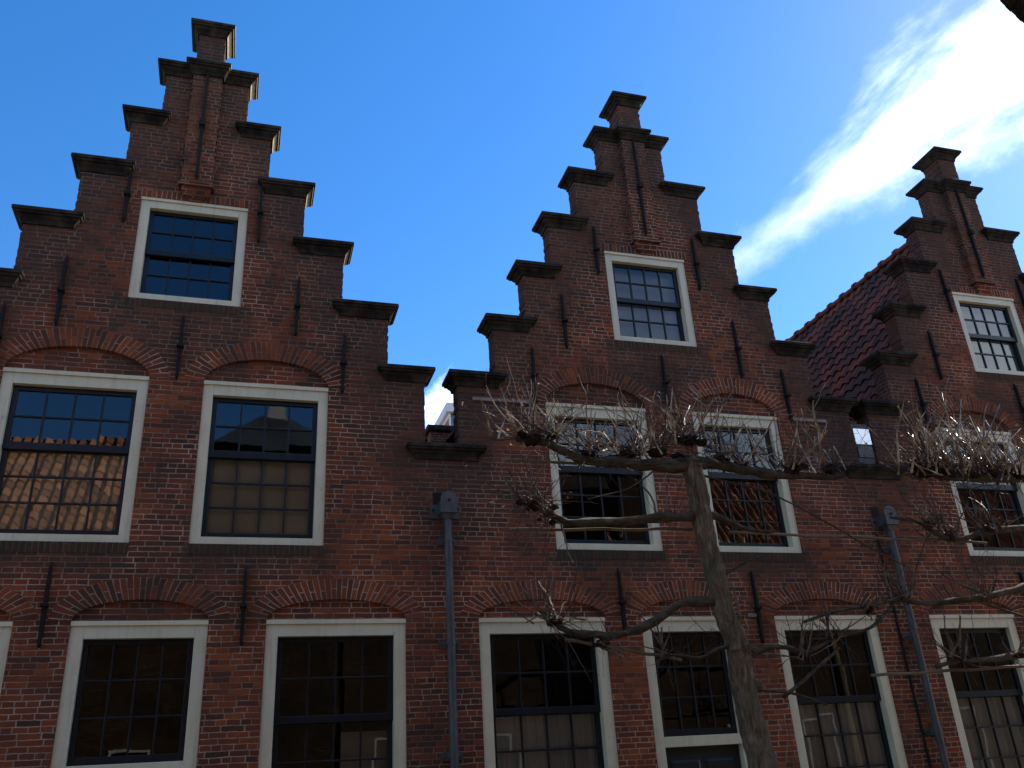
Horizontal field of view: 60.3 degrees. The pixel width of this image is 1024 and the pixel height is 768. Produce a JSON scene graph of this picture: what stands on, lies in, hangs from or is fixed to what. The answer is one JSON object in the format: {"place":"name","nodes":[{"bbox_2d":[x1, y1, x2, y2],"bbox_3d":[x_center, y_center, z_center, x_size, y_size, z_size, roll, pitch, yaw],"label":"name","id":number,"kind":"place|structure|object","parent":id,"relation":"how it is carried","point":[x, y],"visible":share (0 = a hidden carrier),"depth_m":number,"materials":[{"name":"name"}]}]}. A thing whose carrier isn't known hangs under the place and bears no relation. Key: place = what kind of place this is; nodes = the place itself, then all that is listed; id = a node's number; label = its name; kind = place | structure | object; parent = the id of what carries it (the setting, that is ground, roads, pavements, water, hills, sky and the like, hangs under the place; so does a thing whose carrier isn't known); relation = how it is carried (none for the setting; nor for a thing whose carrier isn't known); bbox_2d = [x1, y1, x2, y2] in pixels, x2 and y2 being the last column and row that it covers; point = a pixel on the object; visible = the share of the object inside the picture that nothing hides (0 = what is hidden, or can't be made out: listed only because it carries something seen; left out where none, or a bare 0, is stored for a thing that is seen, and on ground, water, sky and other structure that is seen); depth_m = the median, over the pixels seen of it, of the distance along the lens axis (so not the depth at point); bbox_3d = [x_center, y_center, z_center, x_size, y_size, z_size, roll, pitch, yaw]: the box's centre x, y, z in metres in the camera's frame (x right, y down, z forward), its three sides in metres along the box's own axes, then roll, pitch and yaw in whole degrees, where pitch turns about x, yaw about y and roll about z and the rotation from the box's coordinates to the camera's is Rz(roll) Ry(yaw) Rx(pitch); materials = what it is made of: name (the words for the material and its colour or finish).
{"place":"outdoors","nodes":[
{"label":"outdoors","id":0,"kind":"place"},
{"bbox_2d":[0,17,487,767],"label":"stepped gable house","id":1,"kind":"structure","parent":0,"point":[228,509],"depth_m":10.27,"materials":[{"name":"red brick"}]},
{"bbox_2d":[0,622,12,693],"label":"window","id":2,"kind":"structure","parent":1,"relation":"in","point":[5,627],"depth_m":8.71,"materials":[{"name":"beige paint"}]},
{"bbox_2d":[0,367,148,542],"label":"window","id":3,"kind":"structure","parent":1,"relation":"in","point":[68,492],"depth_m":9.68,"materials":[{"name":"beige paint"}]},
{"bbox_2d":[50,620,208,767],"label":"window","id":4,"kind":"structure","parent":1,"relation":"in","point":[83,634],"depth_m":8.90,"materials":[{"name":"beige paint"}]},
{"bbox_2d":[128,196,247,306],"bbox_3d":[-4.044,-1.630,11.099,1.304,1.480,0.170,4,-25,-16],"label":"window","id":5,"kind":"structure","parent":1,"relation":"in","point":[151,207],"depth_m":11.13,"materials":[{"name":"beige paint"}]},
{"bbox_2d":[189,380,328,545],"bbox_3d":[-2.911,0.938,10.275,1.452,1.962,0.217,4,-25,-16],"label":"window","id":6,"kind":"structure","parent":1,"relation":"in","point":[240,497],"depth_m":10.23,"materials":[{"name":"beige paint"}]},
{"bbox_2d":[258,619,406,767],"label":"window","id":7,"kind":"structure","parent":1,"relation":"in","point":[383,748],"depth_m":9.50,"materials":[{"name":"beige paint"}]},
{"bbox_2d":[425,424,453,442],"bbox_3d":[-1.119,5.452,19.373,1.500,9.420,0.860,4,-25,-16],"label":"chimney","id":8,"kind":"object","parent":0,"point":[438,433],"visible":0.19,"depth_m":20.80,"materials":[{"name":"brick"}]},
{"bbox_2d":[434,402,453,425],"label":"house","id":9,"kind":"structure","parent":0,"point":[446,416],"depth_m":24.49,"materials":[{"name":"white paint"}]},
{"bbox_2d":[0,0,1023,427],"label":"sky","id":10,"kind":"structure","parent":0,"point":[433,137],"materials":[{"name":"blue"}]},
{"bbox_2d":[460,360,904,767],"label":"lime tree","id":11,"kind":"object","parent":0,"point":[745,684],"visible":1,"depth_m":8.48,"materials":[{"name":"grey plant"}]},
{"bbox_2d":[504,458,630,467],"bbox_3d":[0.830,0.784,8.631,1.881,0.050,0.043,4,-25,-16],"label":"training lath","id":12,"kind":"object","parent":11,"relation":"attached to","point":[532,460],"visible":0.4,"depth_m":8.46,"materials":[{"name":"brown wood"}]},
{"bbox_2d":[510,527,692,531],"bbox_3d":[0.876,1.381,8.363,1.862,0.067,0.043,4,-25,-16],"label":"training lath","id":13,"kind":"object","parent":11,"relation":"attached to","point":[601,528],"visible":0.99,"depth_m":8.35,"materials":[{"name":"brown wood"}]},
{"bbox_2d":[565,638,681,661],"bbox_3d":[1.012,2.392,7.927,1.115,0.224,0.043,4,-25,-16],"label":"training lath","id":14,"kind":"object","parent":11,"relation":"attached to","point":[620,648],"visible":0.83,"depth_m":7.92,"materials":[{"name":"brown wood"}]},
{"bbox_2d":[442,90,949,767],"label":"stepped gable house","id":15,"kind":"structure","parent":0,"point":[626,278],"depth_m":11.73,"materials":[{"name":"red brick"}]},
{"bbox_2d":[479,617,618,767],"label":"window","id":16,"kind":"structure","parent":15,"relation":"in","point":[567,740],"depth_m":10.04,"materials":[{"name":"beige paint"}]},
{"bbox_2d":[545,402,662,550],"bbox_3d":[1.156,1.213,11.440,1.448,1.962,0.170,4,-25,-16],"label":"window","id":17,"kind":"structure","parent":15,"relation":"in","point":[653,540],"depth_m":11.42,"materials":[{"name":"beige paint"}]},
{"bbox_2d":[604,251,696,346],"bbox_3d":[1.975,-1.193,12.890,1.304,1.480,0.242,4,-25,-16],"label":"window","id":18,"kind":"structure","parent":15,"relation":"in","point":[644,307],"depth_m":12.96,"materials":[{"name":"beige paint"}]},
{"bbox_2d":[641,616,747,767],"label":"door","id":19,"kind":"structure","parent":15,"relation":"in","point":[715,747],"depth_m":10.43,"materials":[{"name":"beige paint"}]},
{"bbox_2d":[692,412,801,552],"bbox_3d":[3.154,1.353,12.023,1.352,1.962,0.170,4,-25,-16],"label":"window","id":20,"kind":"structure","parent":15,"relation":"in","point":[785,510],"depth_m":12.03,"materials":[{"name":"beige paint"}]},
{"bbox_2d":[774,615,908,767],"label":"window","id":21,"kind":"structure","parent":15,"relation":"in","point":[866,734],"depth_m":11.09,"materials":[{"name":"beige paint"}]},
{"bbox_2d":[735,146,1023,767],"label":"stepped gable house","id":22,"kind":"structure","parent":0,"point":[940,292],"depth_m":13.94,"materials":[{"name":"red brick"}]},
{"bbox_2d":[850,424,876,463],"bbox_3d":[5.085,0.927,12.885,0.300,0.660,0.208,4,-25,-16],"label":"gap window","id":23,"kind":"structure","parent":22,"relation":"in","point":[861,451],"depth_m":12.80,"materials":[{"name":"grey paint"}]},
{"bbox_2d":[929,614,1023,767],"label":"window","id":24,"kind":"structure","parent":22,"relation":"in","point":[990,730],"depth_m":11.75,"materials":[{"name":"beige paint"}]},
{"bbox_2d":[935,427,1023,555],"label":"window","id":25,"kind":"structure","parent":22,"relation":"in","point":[1018,497],"depth_m":13.19,"materials":[{"name":"beige paint"}]},
{"bbox_2d":[952,292,1023,374],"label":"window","id":26,"kind":"structure","parent":22,"relation":"in","point":[988,341],"depth_m":14.72,"materials":[{"name":"beige paint"}]},
{"bbox_2d":[797,364,1023,695],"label":"lime tree","id":27,"kind":"object","parent":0,"point":[983,468],"visible":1,"depth_m":9.58,"materials":[{"name":"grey plant"}]},
{"bbox_2d":[728,531,987,544],"bbox_3d":[3.660,1.600,9.164,3.151,0.086,0.043,4,-25,-16],"label":"training lath","id":28,"kind":"object","parent":27,"relation":"attached to","point":[832,536],"visible":0.88,"depth_m":9.09,"materials":[{"name":"brown wood"}]},
{"bbox_2d":[870,665,1023,676],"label":"training lath","id":29,"kind":"object","parent":27,"relation":"attached to","point":[940,671],"visible":0.97,"depth_m":8.77,"materials":[{"name":"brown wood"}]},
{"bbox_2d":[1000,0,1023,22],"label":"neighbouring house","id":30,"kind":"structure","parent":0,"point":[1015,8],"depth_m":7.06,"materials":[{"name":"brown plant"}]}
]}

